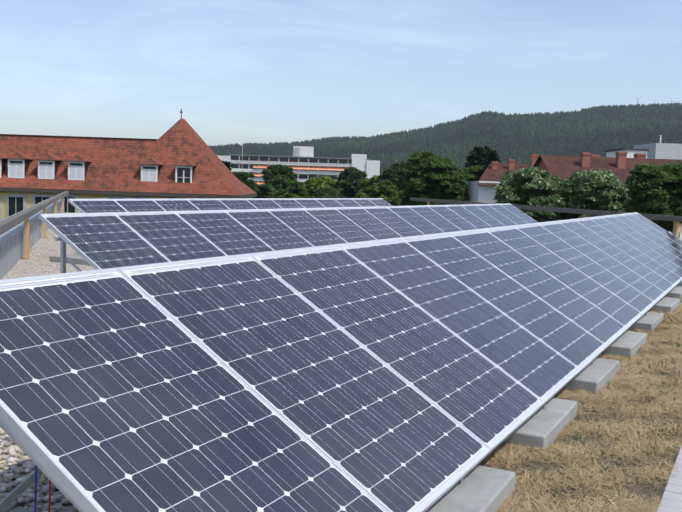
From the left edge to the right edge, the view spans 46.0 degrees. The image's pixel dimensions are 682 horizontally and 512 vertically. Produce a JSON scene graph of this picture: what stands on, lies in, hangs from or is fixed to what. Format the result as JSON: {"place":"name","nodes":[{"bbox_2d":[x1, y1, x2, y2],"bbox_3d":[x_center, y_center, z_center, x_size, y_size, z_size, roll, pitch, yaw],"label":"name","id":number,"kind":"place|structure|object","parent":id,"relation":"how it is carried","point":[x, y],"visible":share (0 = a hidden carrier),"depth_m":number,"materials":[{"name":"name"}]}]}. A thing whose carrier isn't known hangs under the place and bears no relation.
{"place":"outdoors","nodes":[
{"label":"outdoors","id":0,"kind":"place"},
{"bbox_2d":[0,109,256,219],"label":"yellow building","id":1,"kind":"structure","parent":0,"point":[179,159],"depth_m":73.76,"materials":[{"name":"tile"}]},
{"bbox_2d":[217,143,379,193],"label":"office building","id":2,"kind":"structure","parent":0,"point":[303,163],"depth_m":298.36,"materials":[{"name":"white paint"}]},
{"bbox_2d":[0,228,681,511],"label":"rooftop ground","id":3,"kind":"structure","parent":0,"point":[42,250],"depth_m":4.48,"materials":[{"name":"beige gravel"}]},
{"bbox_2d":[0,427,76,511],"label":"gravel stones","id":4,"kind":"object","parent":3,"relation":"on","point":[28,467],"depth_m":3.65,"materials":[{"name":"grey gravel"}]},
{"bbox_2d":[8,253,681,511],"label":"concrete blocks","id":5,"kind":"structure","parent":3,"relation":"on","point":[485,489],"depth_m":4.64,"materials":[{"name":"grey concrete"}]},
{"bbox_2d":[0,468,42,511],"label":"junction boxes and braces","id":6,"kind":"object","parent":5,"relation":"on","point":[17,492],"visible":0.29,"depth_m":3.09,"materials":[{"name":"grey metal"}]},
{"bbox_2d":[68,198,391,212],"bbox_3d":[-1.059,-0.828,18.369,1.440,0.927,12.180,5,6,28],"label":"solar panel row","id":7,"kind":"object","parent":5,"relation":"on","point":[112,205],"visible":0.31,"depth_m":16.46,"materials":[{"name":"glass"},{"name":"silicon"},{"name":"aluminium"}]},
{"bbox_2d":[38,203,537,272],"bbox_3d":[1.429,-0.424,14.787,1.440,0.927,16.220,5,6,28],"label":"solar panel row","id":8,"kind":"object","parent":5,"relation":"on","point":[103,240],"visible":0.56,"depth_m":10.28,"materials":[{"name":"glass"},{"name":"silicon"},{"name":"aluminium"}]},
{"bbox_2d":[0,212,681,511],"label":"solar panel row","id":9,"kind":"object","parent":5,"relation":"on","point":[420,373],"visible":1,"depth_m":3.54,"materials":[{"name":"glass"},{"name":"silicon"},{"name":"aluminium"}]},
{"bbox_2d":[34,465,50,511],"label":"cables","id":10,"kind":"object","parent":9,"relation":"attached to","point":[35,502],"visible":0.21,"depth_m":2.83,"materials":[{"name":"blue plastic"}]},
{"bbox_2d":[477,297,681,511],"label":"dry straw blades","id":11,"kind":"object","parent":3,"relation":"on","point":[597,505],"visible":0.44,"depth_m":4.47,"materials":[{"name":"beige plant"}]},
{"bbox_2d":[551,342,680,495],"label":"grass tufts","id":12,"kind":"object","parent":3,"relation":"on","point":[577,438],"visible":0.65,"depth_m":4.60,"materials":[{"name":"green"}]},
{"bbox_2d":[0,0,681,145],"label":"sky","id":13,"kind":"structure","parent":0,"point":[237,71],"materials":[{"name":"blue"}]},
{"bbox_2d":[270,110,681,158],"bbox_3d":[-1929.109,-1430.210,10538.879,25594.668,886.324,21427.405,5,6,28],"label":"terrain ground","id":14,"kind":"structure","parent":0,"point":[650,127],"depth_m":1590.85,"materials":[{"name":"green plant"}]},
{"bbox_2d":[222,160,230,170],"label":"tree","id":15,"kind":"object","parent":14,"relation":"on","point":[227,164],"visible":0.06,"depth_m":91.03,"materials":[{"name":"green plant"}]},
{"bbox_2d":[234,172,255,197],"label":"tree","id":16,"kind":"object","parent":14,"relation":"on","point":[243,177],"visible":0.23,"depth_m":98.95,"materials":[{"name":"green plant"}]},
{"bbox_2d":[253,183,274,197],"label":"tree","id":17,"kind":"object","parent":14,"relation":"on","point":[263,190],"visible":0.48,"depth_m":108.79,"materials":[{"name":"green plant"}]},
{"bbox_2d":[262,164,296,190],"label":"tree","id":18,"kind":"object","parent":14,"relation":"on","point":[275,179],"visible":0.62,"depth_m":123.50,"materials":[{"name":"green plant"}]},
{"bbox_2d":[268,190,299,197],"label":"tree","id":19,"kind":"object","parent":14,"relation":"on","point":[279,194],"visible":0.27,"depth_m":73.95,"materials":[{"name":"green plant"}]},
{"bbox_2d":[284,180,309,197],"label":"tree","id":20,"kind":"object","parent":14,"relation":"on","point":[293,187],"visible":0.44,"depth_m":103.33,"materials":[{"name":"green plant"}]},
{"bbox_2d":[304,176,341,197],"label":"tree","id":21,"kind":"object","parent":14,"relation":"on","point":[314,183],"visible":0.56,"depth_m":112.65,"materials":[{"name":"green plant"}]},
{"bbox_2d":[313,187,344,197],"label":"tree","id":22,"kind":"object","parent":14,"relation":"on","point":[326,192],"visible":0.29,"depth_m":69.18,"materials":[{"name":"green plant"}]},
{"bbox_2d":[335,167,367,197],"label":"tree","id":23,"kind":"object","parent":14,"relation":"on","point":[347,178],"visible":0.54,"depth_m":98.67,"materials":[{"name":"green plant"}]},
{"bbox_2d":[354,175,377,197],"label":"tree","id":24,"kind":"object","parent":14,"relation":"on","point":[363,187],"visible":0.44,"depth_m":94.06,"materials":[{"name":"green plant"}]},
{"bbox_2d":[364,178,400,205],"bbox_3d":[2.804,2.618,60.598,2.938,16.915,3.071,5,6,28],"label":"tree","id":25,"kind":"object","parent":14,"relation":"on","point":[386,190],"visible":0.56,"depth_m":59.43,"materials":[{"name":"green plant"}]},
{"bbox_2d":[374,161,405,184],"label":"tree","id":26,"kind":"object","parent":14,"relation":"on","point":[390,174],"visible":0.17,"depth_m":83.79,"materials":[{"name":"green plant"}]},
{"bbox_2d":[395,168,420,205],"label":"tree","id":27,"kind":"object","parent":14,"relation":"on","point":[400,185],"visible":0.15,"depth_m":69.08,"materials":[{"name":"green plant"}]},
{"bbox_2d":[399,150,470,205],"bbox_3d":[7.089,1.405,62.707,5.465,19.227,4.982,5,6,28],"label":"tree","id":28,"kind":"object","parent":14,"relation":"on","point":[439,179],"visible":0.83,"depth_m":60.85,"materials":[{"name":"green plant"}]},
{"bbox_2d":[209,102,681,174],"bbox_3d":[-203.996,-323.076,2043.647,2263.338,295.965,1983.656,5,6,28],"label":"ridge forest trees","id":29,"kind":"object","parent":14,"relation":"on","point":[485,128],"visible":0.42,"depth_m":1621.80,"materials":[{"name":"green plant"}]},
{"bbox_2d":[454,165,482,180],"bbox_3d":[10.105,1.631,66.540,4.150,18.284,3.547,5,6,28],"label":"tree","id":30,"kind":"object","parent":14,"relation":"on","point":[471,170],"visible":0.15,"depth_m":64.53,"materials":[{"name":"green plant"}]},
{"bbox_2d":[465,146,487,167],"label":"tree","id":31,"kind":"object","parent":14,"relation":"on","point":[477,156],"visible":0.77,"depth_m":78.82,"materials":[{"name":"green plant"}]},
{"bbox_2d":[483,146,500,164],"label":"tree","id":32,"kind":"object","parent":14,"relation":"on","point":[492,155],"visible":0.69,"depth_m":86.86,"materials":[{"name":"green plant"}]},
{"bbox_2d":[493,166,565,222],"bbox_3d":[9.219,4.254,40.797,3.778,17.631,3.812,5,6,28],"label":"tree","id":33,"kind":"object","parent":14,"relation":"on","point":[532,186],"visible":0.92,"depth_m":39.22,"materials":[{"name":"green plant"}]},
{"bbox_2d":[546,175,570,221],"bbox_3d":[11.203,4.346,42.633,3.088,17.245,2.605,5,6,28],"label":"tree","id":34,"kind":"object","parent":14,"relation":"on","point":[564,216],"visible":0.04,"depth_m":41.32,"materials":[{"name":"green plant"}]},
{"bbox_2d":[465,135,681,239],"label":"buildings","id":35,"kind":"structure","parent":14,"relation":"on","point":[620,163],"depth_m":57.86,"materials":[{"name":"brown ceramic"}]},
{"bbox_2d":[556,169,630,218],"bbox_3d":[12.278,4.407,40.546,3.748,17.570,3.920,5,6,28],"label":"tree","id":36,"kind":"object","parent":14,"relation":"on","point":[600,190],"visible":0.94,"depth_m":38.87,"materials":[{"name":"green plant"}]},
{"bbox_2d":[622,160,681,237],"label":"tree","id":37,"kind":"object","parent":14,"relation":"on","point":[654,189],"visible":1,"depth_m":33.35,"materials":[{"name":"green plant"}]},
{"bbox_2d":[634,95,677,104],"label":"wind turbines","id":38,"kind":"object","parent":14,"relation":"on","point":[654,102],"visible":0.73,"depth_m":6437.48,"materials":[{"name":"white metal"}]},
{"bbox_2d":[653,439,681,511],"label":"paved walkway","id":39,"kind":"structure","parent":0,"point":[672,493],"depth_m":3.79,"materials":[{"name":"grey concrete"}]},
{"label":"building","id":40,"kind":"structure","parent":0},
{"bbox_2d":[0,197,64,279],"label":"parapet wall","id":41,"kind":"structure","parent":40,"relation":"on","point":[11,247],"depth_m":13.00,"materials":[{"name":"grey metal"}]},
{"bbox_2d":[0,191,681,258],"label":"wooden railing","id":42,"kind":"object","parent":41,"relation":"on","point":[8,223],"visible":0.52,"depth_m":18.84,"materials":[{"name":"brown wood"}]}
]}

